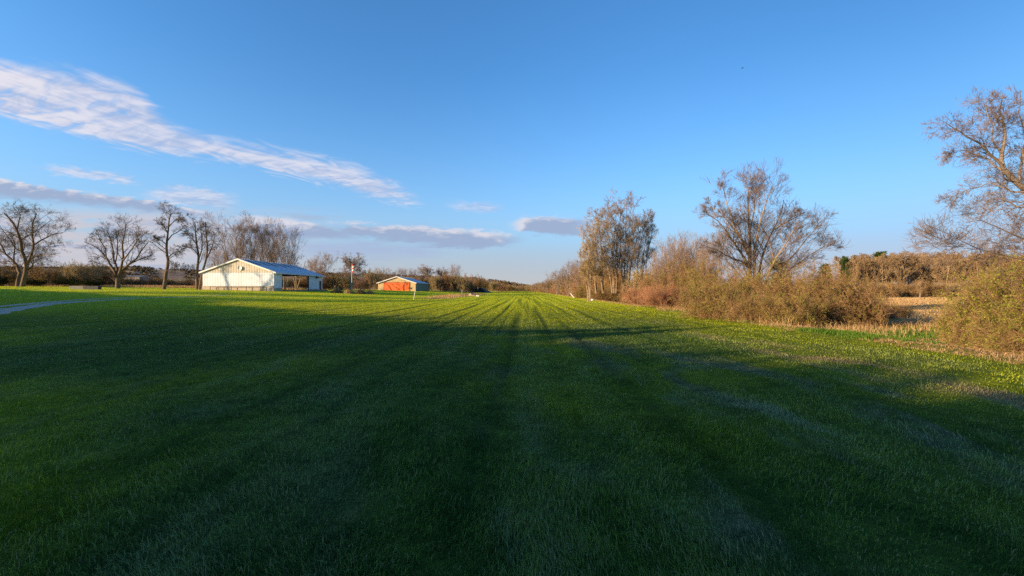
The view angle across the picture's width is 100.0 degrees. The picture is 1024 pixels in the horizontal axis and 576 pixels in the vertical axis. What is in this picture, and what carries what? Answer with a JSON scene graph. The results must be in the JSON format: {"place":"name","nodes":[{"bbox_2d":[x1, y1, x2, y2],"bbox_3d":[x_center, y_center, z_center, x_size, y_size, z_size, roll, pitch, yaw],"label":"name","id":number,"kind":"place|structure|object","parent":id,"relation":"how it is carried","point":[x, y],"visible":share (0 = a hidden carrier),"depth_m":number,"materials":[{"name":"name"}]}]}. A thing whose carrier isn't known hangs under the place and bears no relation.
{"place":"outdoors","nodes":[
{"label":"outdoors","id":0,"kind":"place"},
{"bbox_2d":[0,295,223,313],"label":"track","id":1,"kind":"structure","parent":0,"point":[12,309],"depth_m":36.63,"materials":[{"name":"gravel"}]},
{"bbox_2d":[1,284,304,289],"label":"field edge grass","id":2,"kind":"structure","parent":0,"point":[186,286],"depth_m":122.44,"materials":[{"name":"plant"}]},
{"bbox_2d":[21,267,518,289],"bbox_3d":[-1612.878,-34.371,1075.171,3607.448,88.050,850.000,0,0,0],"label":"hills","id":3,"kind":"structure","parent":0,"point":[179,275],"depth_m":1154.16,"materials":[{"name":"plant"}]},
{"bbox_2d":[2,265,530,290],"bbox_3d":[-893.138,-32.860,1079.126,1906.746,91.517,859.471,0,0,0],"label":"wood","id":4,"kind":"object","parent":3,"relation":"on","point":[144,269],"visible":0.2,"depth_m":1219.43,"materials":[{"name":"plant"}]},
{"bbox_2d":[0,286,1023,575],"bbox_3d":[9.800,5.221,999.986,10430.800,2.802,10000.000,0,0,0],"label":"ground","id":5,"kind":"structure","parent":0,"point":[56,312],"depth_m":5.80,"materials":[{"name":"green plant"}]},
{"bbox_2d":[0,255,32,285],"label":"brown shrub","id":6,"kind":"object","parent":5,"relation":"on","point":[14,273],"visible":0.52,"depth_m":111.40,"materials":[{"name":"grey plant"}]},
{"bbox_2d":[0,229,53,286],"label":"locust tree","id":7,"kind":"object","parent":5,"relation":"on","point":[19,272],"visible":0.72,"depth_m":89.81,"materials":[{"name":"brown plant"}]},
{"bbox_2d":[13,275,46,286],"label":"dark shrub","id":8,"kind":"object","parent":5,"relation":"on","point":[32,282],"visible":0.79,"depth_m":100.20,"materials":[{"name":"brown plant"}]},
{"bbox_2d":[0,199,78,286],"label":"locust tree","id":9,"kind":"object","parent":5,"relation":"on","point":[26,262],"visible":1,"depth_m":87.74,"materials":[{"name":"brown plant"}]},
{"bbox_2d":[28,263,70,286],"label":"brown shrub","id":10,"kind":"object","parent":5,"relation":"on","point":[56,273],"visible":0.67,"depth_m":107.54,"materials":[{"name":"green plant"}]},
{"bbox_2d":[51,273,82,286],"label":"dark shrub","id":11,"kind":"object","parent":5,"relation":"on","point":[65,282],"visible":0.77,"depth_m":103.41,"materials":[{"name":"brown plant"}]},
{"bbox_2d":[54,258,102,284],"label":"golden shrub","id":12,"kind":"object","parent":5,"relation":"on","point":[73,271],"visible":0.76,"depth_m":124.37,"materials":[{"name":"brown plant"}]},
{"bbox_2d":[69,286,101,288],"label":"concrete trough","id":13,"kind":"object","parent":5,"relation":"on","point":[85,287],"visible":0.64,"depth_m":75.00,"materials":[{"name":"concrete"}]},
{"bbox_2d":[69,275,106,285],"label":"dark shrub","id":14,"kind":"object","parent":5,"relation":"on","point":[87,282],"visible":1,"depth_m":102.07,"materials":[{"name":"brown plant"}]},
{"bbox_2d":[75,261,109,283],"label":"golden shrub","id":15,"kind":"object","parent":5,"relation":"on","point":[96,276],"visible":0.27,"depth_m":135.01,"materials":[{"name":"brown plant"}]},
{"bbox_2d":[92,264,130,284],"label":"brown shrub","id":16,"kind":"object","parent":5,"relation":"on","point":[109,279],"visible":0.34,"depth_m":139.24,"materials":[{"name":"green plant"}]},
{"bbox_2d":[72,213,155,288],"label":"spreading tree","id":17,"kind":"object","parent":5,"relation":"on","point":[117,276],"visible":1,"depth_m":89.64,"materials":[{"name":"brown plant"}]},
{"bbox_2d":[120,276,150,284],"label":"brown shrub","id":18,"kind":"object","parent":5,"relation":"on","point":[135,282],"visible":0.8,"depth_m":141.83,"materials":[{"name":"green plant"}]},
{"bbox_2d":[145,275,175,285],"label":"brown shrub","id":19,"kind":"object","parent":5,"relation":"on","point":[152,281],"visible":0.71,"depth_m":146.31,"materials":[{"name":"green plant"}]},
{"bbox_2d":[145,199,189,288],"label":"slender tree","id":20,"kind":"object","parent":5,"relation":"on","point":[180,219],"visible":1,"depth_m":90.16,"materials":[{"name":"brown plant"}]},
{"bbox_2d":[180,212,227,289],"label":"twin stemmed tree","id":21,"kind":"object","parent":5,"relation":"on","point":[198,283],"visible":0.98,"depth_m":91.90,"materials":[{"name":"brown plant"}]},
{"bbox_2d":[199,246,245,267],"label":"branching tree","id":22,"kind":"object","parent":5,"relation":"on","point":[214,262],"visible":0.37,"depth_m":125.05,"materials":[{"name":"brown plant"}]},
{"bbox_2d":[198,209,260,263],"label":"tall tree","id":23,"kind":"object","parent":5,"relation":"on","point":[242,248],"visible":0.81,"depth_m":120.30,"materials":[{"name":"brown plant"}]},
{"bbox_2d":[235,211,276,260],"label":"tall tree","id":24,"kind":"object","parent":5,"relation":"on","point":[250,243],"visible":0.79,"depth_m":122.90,"materials":[{"name":"brown plant"}]},
{"bbox_2d":[199,258,327,290],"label":"corrugated shed","id":25,"kind":"structure","parent":5,"relation":"on","point":[266,276],"depth_m":90.01,"materials":[{"name":"metal"}]},
{"bbox_2d":[248,217,288,262],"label":"tall tree","id":26,"kind":"object","parent":5,"relation":"on","point":[272,232],"visible":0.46,"depth_m":126.87,"materials":[{"name":"brown plant"}]},
{"bbox_2d":[251,219,306,289],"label":"branching tree","id":27,"kind":"object","parent":5,"relation":"on","point":[276,246],"visible":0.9,"depth_m":121.26,"materials":[{"name":"brown plant"}]},
{"bbox_2d":[302,251,340,281],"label":"branching tree","id":28,"kind":"object","parent":5,"relation":"on","point":[311,267],"visible":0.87,"depth_m":149.12,"materials":[{"name":"brown plant"}]},
{"bbox_2d":[322,272,341,289],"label":"brown shrub","id":29,"kind":"object","parent":5,"relation":"on","point":[331,282],"visible":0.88,"depth_m":136.63,"materials":[{"name":"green plant"}]},
{"bbox_2d":[334,276,356,289],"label":"golden shrub","id":30,"kind":"object","parent":5,"relation":"on","point":[344,282],"visible":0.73,"depth_m":146.16,"materials":[{"name":"brown plant"}]},
{"bbox_2d":[338,252,367,288],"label":"round tree","id":31,"kind":"object","parent":5,"relation":"on","point":[350,262],"visible":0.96,"depth_m":118.21,"materials":[{"name":"brown plant"}]},
{"bbox_2d":[352,275,374,289],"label":"reddish shrub","id":32,"kind":"object","parent":5,"relation":"on","point":[363,283],"visible":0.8,"depth_m":159.64,"materials":[{"name":"brown plant"}]},
{"bbox_2d":[362,267,386,289],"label":"golden shrub","id":33,"kind":"object","parent":5,"relation":"on","point":[373,277],"visible":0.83,"depth_m":230.53,"materials":[{"name":"brown plant"}]},
{"bbox_2d":[376,276,428,290],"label":"hangar","id":34,"kind":"structure","parent":5,"relation":"on","point":[402,283],"depth_m":190.00,"materials":[{"name":"beige paint"}]},
{"bbox_2d":[384,283,408,290],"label":"door","id":35,"kind":"structure","parent":34,"relation":"in","point":[387,286],"depth_m":189.86,"materials":[{"name":"orange paint"}]},
{"bbox_2d":[418,264,435,280],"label":"round tree","id":36,"kind":"object","parent":5,"relation":"on","point":[426,272],"visible":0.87,"depth_m":254.09,"materials":[{"name":"brown plant"}]},
{"bbox_2d":[428,274,441,290],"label":"golden shrub","id":37,"kind":"object","parent":5,"relation":"on","point":[434,282],"visible":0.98,"depth_m":230.16,"materials":[{"name":"brown plant"}]},
{"bbox_2d":[441,271,455,291],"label":"brown shrub","id":38,"kind":"object","parent":5,"relation":"on","point":[450,282],"visible":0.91,"depth_m":233.01,"materials":[{"name":"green plant"}]},
{"bbox_2d":[414,293,489,298],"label":"bank grass","id":39,"kind":"structure","parent":5,"relation":"on","point":[449,296],"depth_m":91.90,"materials":[{"name":"plant"}]},
{"bbox_2d":[454,274,473,291],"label":"golden shrub","id":40,"kind":"object","parent":5,"relation":"on","point":[462,284],"visible":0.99,"depth_m":233.17,"materials":[{"name":"brown plant"}]},
{"bbox_2d":[447,286,491,292],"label":"earth bank","id":41,"kind":"structure","parent":5,"relation":"on","point":[479,290],"depth_m":249.45,"materials":[{"name":"soil"}]},
{"bbox_2d":[545,271,561,293],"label":"branching tree","id":42,"kind":"object","parent":5,"relation":"on","point":[557,286],"visible":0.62,"depth_m":150.33,"materials":[{"name":"brown plant"}]},
{"bbox_2d":[552,259,579,295],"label":"branching tree","id":43,"kind":"object","parent":5,"relation":"on","point":[563,278],"visible":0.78,"depth_m":111.78,"materials":[{"name":"brown plant"}]},
{"bbox_2d":[565,258,585,290],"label":"branching tree","id":44,"kind":"object","parent":5,"relation":"on","point":[577,280],"visible":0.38,"depth_m":97.85,"materials":[{"name":"brown plant"}]},
{"bbox_2d":[573,282,594,298],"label":"green bush","id":45,"kind":"object","parent":5,"relation":"on","point":[578,294],"visible":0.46,"depth_m":82.98,"materials":[{"name":"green plant"}]},
{"bbox_2d":[576,227,600,301],"bbox_3d":[10.887,-3.152,60.695,3.723,10.686,4.491,0,0,0],"label":"pale stemmed tree","id":46,"kind":"object","parent":5,"relation":"on","point":[583,268],"visible":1,"depth_m":60.74,"materials":[{"name":"brown plant"}]},
{"bbox_2d":[577,207,613,292],"bbox_3d":[12.217,-5.533,64.425,5.836,12.694,5.460,0,0,-29],"label":"pale stemmed tree","id":47,"kind":"object","parent":5,"relation":"on","point":[600,269],"visible":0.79,"depth_m":63.68,"materials":[{"name":"brown plant"}]},
{"bbox_2d":[581,282,621,301],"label":"bramble bush","id":48,"kind":"object","parent":5,"relation":"on","point":[607,295],"visible":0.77,"depth_m":68.77,"materials":[{"name":"brown plant"}]},
{"bbox_2d":[587,195,636,292],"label":"pale stemmed tree","id":49,"kind":"object","parent":5,"relation":"on","point":[613,251],"visible":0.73,"depth_m":66.64,"materials":[{"name":"brown plant"}]},
{"bbox_2d":[592,259,632,293],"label":"brown shrub","id":50,"kind":"object","parent":5,"relation":"on","point":[618,277],"visible":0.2,"depth_m":77.05,"materials":[{"name":"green plant"}]},
{"bbox_2d":[596,269,631,291],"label":"brown shrub","id":51,"kind":"object","parent":5,"relation":"on","point":[605,280],"visible":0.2,"depth_m":72.93,"materials":[{"name":"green plant"}]},
{"bbox_2d":[604,189,648,292],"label":"pale stemmed tree","id":52,"kind":"object","parent":5,"relation":"on","point":[630,239],"visible":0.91,"depth_m":65.90,"materials":[{"name":"brown plant"}]},
{"bbox_2d":[615,274,656,305],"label":"reddish thicket","id":53,"kind":"object","parent":5,"relation":"on","point":[632,299],"visible":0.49,"depth_m":45.71,"materials":[{"name":"brown plant"}]},
{"bbox_2d":[622,265,658,292],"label":"golden shrub","id":54,"kind":"object","parent":5,"relation":"on","point":[636,276],"visible":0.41,"depth_m":61.12,"materials":[{"name":"brown plant"}]},
{"bbox_2d":[623,208,661,275],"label":"pale stemmed tree","id":55,"kind":"object","parent":5,"relation":"on","point":[652,229],"visible":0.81,"depth_m":69.39,"materials":[{"name":"brown plant"}]},
{"bbox_2d":[636,263,676,304],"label":"bramble bush","id":56,"kind":"object","parent":5,"relation":"on","point":[647,282],"visible":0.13,"depth_m":51.36,"materials":[{"name":"brown plant"}]},
{"bbox_2d":[631,273,691,307],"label":"reddish thicket","id":57,"kind":"object","parent":5,"relation":"on","point":[655,298],"visible":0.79,"depth_m":36.27,"materials":[{"name":"brown plant"}]},
{"bbox_2d":[644,248,681,289],"bbox_3d":[17.752,-1.328,50.040,4.654,7.089,3.985,0,0,-30],"label":"branching tree","id":58,"kind":"object","parent":5,"relation":"on","point":[662,261],"visible":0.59,"depth_m":49.86,"materials":[{"name":"brown plant"}]},
{"bbox_2d":[651,239,696,270],"bbox_3d":[22.443,-2.439,57.825,6.598,9.491,5.649,0,0,-1],"label":"branching tree","id":59,"kind":"object","parent":5,"relation":"on","point":[680,251],"visible":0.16,"depth_m":58.15,"materials":[{"name":"brown plant"}]},
{"bbox_2d":[651,256,709,308],"bbox_3d":[16.711,0.230,42.852,5.793,7.075,5.595,0,0,-9],"label":"bramble bush","id":60,"kind":"object","parent":5,"relation":"on","point":[666,281],"visible":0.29,"depth_m":42.39,"materials":[{"name":"brown plant"}]},
{"bbox_2d":[648,228,714,284],"bbox_3d":[20.473,-2.509,52.485,8.067,9.548,6.907,0,0,30],"label":"branching tree","id":61,"kind":"object","parent":5,"relation":"on","point":[685,253],"visible":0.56,"depth_m":51.95,"materials":[{"name":"brown plant"}]},
{"bbox_2d":[669,283,698,309],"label":"bramble bush","id":62,"kind":"object","parent":5,"relation":"on","point":[680,300],"visible":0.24,"depth_m":33.47,"materials":[{"name":"brown plant"}]},
{"bbox_2d":[670,230,727,276],"bbox_3d":[23.657,-2.635,55.504,7.529,9.875,6.446,0,0,44],"label":"branching tree","id":63,"kind":"object","parent":5,"relation":"on","point":[692,250],"visible":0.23,"depth_m":55.61,"materials":[{"name":"brown plant"}]},
{"bbox_2d":[678,250,723,284],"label":"brown shrub","id":64,"kind":"object","parent":5,"relation":"on","point":[693,260],"visible":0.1,"depth_m":43.08,"materials":[{"name":"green plant"}]},
{"bbox_2d":[682,258,721,294],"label":"green bush","id":65,"kind":"object","parent":5,"relation":"on","point":[693,279],"visible":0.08,"depth_m":37.49,"materials":[{"name":"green plant"}]},
{"bbox_2d":[673,267,754,319],"bbox_3d":[11.421,0.805,24.424,4.254,4.096,4.158,0,0,-44],"label":"green bush","id":66,"kind":"object","parent":5,"relation":"on","point":[701,304],"visible":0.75,"depth_m":24.29,"materials":[{"name":"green plant"}]},
{"bbox_2d":[691,234,740,280],"bbox_3d":[21.886,-2.025,46.610,4.994,8.531,5.833,0,0,-5],"label":"branching tree","id":67,"kind":"object","parent":5,"relation":"on","point":[706,260],"visible":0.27,"depth_m":46.55,"materials":[{"name":"brown plant"}]},
{"bbox_2d":[697,259,783,296],"bbox_3d":[17.184,0.590,32.779,6.034,5.702,5.827,0,0,8],"label":"bramble bush","id":68,"kind":"object","parent":5,"relation":"on","point":[725,279],"visible":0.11,"depth_m":32.44,"materials":[{"name":"brown plant"}]},
{"bbox_2d":[713,286,784,321],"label":"bramble bush","id":69,"kind":"object","parent":5,"relation":"on","point":[732,309],"visible":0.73,"depth_m":21.67,"materials":[{"name":"brown plant"}]},
{"bbox_2d":[723,256,800,313],"bbox_3d":[15.311,0.747,26.224,4.877,5.656,4.989,0,0,14],"label":"green bush","id":70,"kind":"object","parent":5,"relation":"on","point":[753,285],"visible":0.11,"depth_m":25.33,"materials":[{"name":"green plant"}]},
{"bbox_2d":[692,156,850,283],"bbox_3d":[19.798,-3.965,34.422,12.711,12.650,7.236,0,0,0],"label":"bare tree","id":71,"kind":"object","parent":5,"relation":"on","point":[750,263],"visible":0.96,"depth_m":33.72,"materials":[{"name":"brown plant"}]},
{"bbox_2d":[740,279,837,329],"bbox_3d":[13.385,1.181,20.561,3.576,3.231,3.496,0,0,-19],"label":"green bush","id":72,"kind":"object","parent":5,"relation":"on","point":[798,309],"visible":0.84,"depth_m":19.85,"materials":[{"name":"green plant"}]},
{"bbox_2d":[655,303,936,337],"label":"dry stalks","id":73,"kind":"object","parent":5,"relation":"on","point":[846,326],"visible":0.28,"depth_m":19.61,"materials":[{"name":"plant"}]},
{"bbox_2d":[746,254,850,324],"bbox_3d":[15.554,0.714,23.097,5.091,4.930,4.916,0,0,-17],"label":"bramble bush","id":74,"kind":"object","parent":5,"relation":"on","point":[789,289],"visible":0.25,"depth_m":22.53,"materials":[{"name":"brown plant"}]},
{"bbox_2d":[641,305,958,346],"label":"green weeds","id":75,"kind":"object","parent":5,"relation":"on","point":[844,333],"visible":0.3,"depth_m":16.27,"materials":[{"name":"green plant"}]},
{"bbox_2d":[779,261,857,291],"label":"bramble bush","id":76,"kind":"object","parent":5,"relation":"on","point":[822,275],"visible":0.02,"depth_m":29.25,"materials":[{"name":"brown plant"}]},
{"bbox_2d":[839,256,851,283],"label":"pine tree","id":77,"kind":"object","parent":5,"relation":"on","point":[843,266],"visible":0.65,"depth_m":119.62,"materials":[{"name":"green plant"}]},
{"bbox_2d":[802,257,896,328],"bbox_3d":[16.701,0.761,21.607,4.196,4.717,4.052,0,0,31],"label":"bramble bush","id":78,"kind":"object","parent":5,"relation":"on","point":[856,305],"visible":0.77,"depth_m":20.88,"materials":[{"name":"brown plant"}]},
{"bbox_2d":[849,255,871,284],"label":"woodland tree","id":79,"kind":"object","parent":5,"relation":"on","point":[860,265],"visible":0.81,"depth_m":125.40,"materials":[{"name":"brown plant"}]},
{"bbox_2d":[850,255,884,282],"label":"woodland tree","id":80,"kind":"object","parent":5,"relation":"on","point":[872,262],"visible":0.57,"depth_m":125.62,"materials":[{"name":"brown plant"}]},
{"bbox_2d":[856,288,889,325],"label":"bramble bush","id":81,"kind":"object","parent":5,"relation":"on","point":[885,316],"visible":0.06,"depth_m":21.84,"materials":[{"name":"brown plant"}]},
{"bbox_2d":[870,253,900,282],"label":"woodland tree","id":82,"kind":"object","parent":5,"relation":"on","point":[884,271],"visible":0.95,"depth_m":123.74,"materials":[{"name":"brown plant"}]},
{"bbox_2d":[874,280,907,297],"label":"brown shrub","id":83,"kind":"object","parent":5,"relation":"on","point":[899,290],"visible":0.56,"depth_m":102.49,"materials":[{"name":"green plant"}]},
{"bbox_2d":[879,307,903,319],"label":"reddish thicket","id":84,"kind":"object","parent":5,"relation":"on","point":[891,316],"visible":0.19,"depth_m":26.51,"materials":[{"name":"brown plant"}]},
{"bbox_2d":[872,254,913,283],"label":"woodland tree","id":85,"kind":"object","parent":5,"relation":"on","point":[893,275],"visible":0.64,"depth_m":127.05,"materials":[{"name":"brown plant"}]},
{"bbox_2d":[874,299,918,317],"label":"bramble bush","id":86,"kind":"object","parent":5,"relation":"on","point":[905,313],"visible":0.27,"depth_m":29.28,"materials":[{"name":"brown plant"}]},
{"bbox_2d":[893,251,914,284],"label":"woodland tree","id":87,"kind":"object","parent":5,"relation":"on","point":[898,272],"visible":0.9,"depth_m":124.39,"materials":[{"name":"brown plant"}]},
{"bbox_2d":[887,255,928,295],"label":"woodland tree","id":88,"kind":"object","parent":5,"relation":"on","point":[918,268],"visible":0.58,"depth_m":125.98,"materials":[{"name":"brown plant"}]},
{"bbox_2d":[904,277,937,296],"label":"brown shrub","id":89,"kind":"object","parent":5,"relation":"on","point":[925,292],"visible":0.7,"depth_m":107.26,"materials":[{"name":"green plant"}]},
{"bbox_2d":[907,259,936,283],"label":"woodland tree","id":90,"kind":"object","parent":5,"relation":"on","point":[922,271],"visible":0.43,"depth_m":129.88,"materials":[{"name":"brown plant"}]},
{"bbox_2d":[915,252,941,282],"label":"woodland tree","id":91,"kind":"object","parent":5,"relation":"on","point":[927,275],"visible":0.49,"depth_m":129.28,"materials":[{"name":"brown plant"}]},
{"bbox_2d":[906,278,954,296],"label":"brown shrub","id":92,"kind":"object","parent":5,"relation":"on","point":[936,290],"visible":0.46,"depth_m":106.43,"materials":[{"name":"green plant"}]},
{"bbox_2d":[928,281,962,296],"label":"golden shrub","id":93,"kind":"object","parent":5,"relation":"on","point":[953,286],"visible":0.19,"depth_m":110.19,"materials":[{"name":"brown plant"}]},
{"bbox_2d":[933,254,966,281],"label":"woodland tree","id":94,"kind":"object","parent":5,"relation":"on","point":[943,270],"visible":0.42,"depth_m":124.03,"materials":[{"name":"brown plant"}]},
{"bbox_2d":[931,254,969,294],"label":"woodland tree","id":95,"kind":"object","parent":5,"relation":"on","point":[941,278],"visible":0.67,"depth_m":122.80,"materials":[{"name":"brown plant"}]},
{"bbox_2d":[940,256,972,282],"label":"woodland tree","id":96,"kind":"object","parent":5,"relation":"on","point":[962,266],"visible":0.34,"depth_m":128.93,"materials":[{"name":"brown plant"}]},
{"bbox_2d":[899,85,1023,299],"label":"overhanging tree","id":97,"kind":"object","parent":5,"relation":"on","point":[1010,177],"visible":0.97,"depth_m":14.58,"materials":[{"name":"brown plant"}]},
{"bbox_2d":[917,252,1023,349],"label":"leafing bush","id":98,"kind":"object","parent":5,"relation":"on","point":[998,284],"visible":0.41,"depth_m":12.44,"materials":[{"name":"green plant"}]},
{"bbox_2d":[956,252,993,280],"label":"woodland tree","id":99,"kind":"object","parent":5,"relation":"on","point":[976,262],"visible":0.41,"depth_m":125.80,"materials":[{"name":"brown plant"}]},
{"bbox_2d":[931,299,1022,347],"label":"leafing bush","id":100,"kind":"object","parent":5,"relation":"on","point":[941,321],"visible":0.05,"depth_m":13.91,"materials":[{"name":"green plant"}]},
{"bbox_2d":[948,245,1007,306],"bbox_3d":[24.987,1.078,21.213,4.836,6.671,4.823,0,0,-16],"label":"leafing bush","id":101,"kind":"object","parent":5,"relation":"on","point":[993,264],"visible":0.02,"depth_m":22.48,"materials":[{"name":"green plant"}]},
{"bbox_2d":[938,267,1023,355],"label":"leafing bush","id":102,"kind":"object","parent":5,"relation":"on","point":[1001,336],"visible":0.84,"depth_m":11.13,"materials":[{"name":"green plant"}]},
{"bbox_2d":[944,266,1022,316],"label":"leafing bush","id":103,"kind":"object","parent":5,"relation":"on","point":[970,284],"visible":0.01,"depth_m":18.05,"materials":[{"name":"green plant"}]},
{"bbox_2d":[952,257,1023,317],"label":"leafing bush","id":104,"kind":"object","parent":5,"relation":"on","point":[999,278],"visible":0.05,"depth_m":17.03,"materials":[{"name":"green plant"}]},
{"bbox_2d":[0,0,1023,284],"label":"sky","id":105,"kind":"structure","parent":0,"point":[479,136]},
{"bbox_2d":[616,296,955,330],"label":"meadow grass","id":106,"kind":"structure","parent":0,"point":[905,300],"depth_m":48.98,"materials":[{"name":"plant"}]},
{"bbox_2d":[555,294,1023,364],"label":"dry grass","id":107,"kind":"structure","parent":0,"point":[981,353],"depth_m":11.68,"materials":[{"name":"plant"}]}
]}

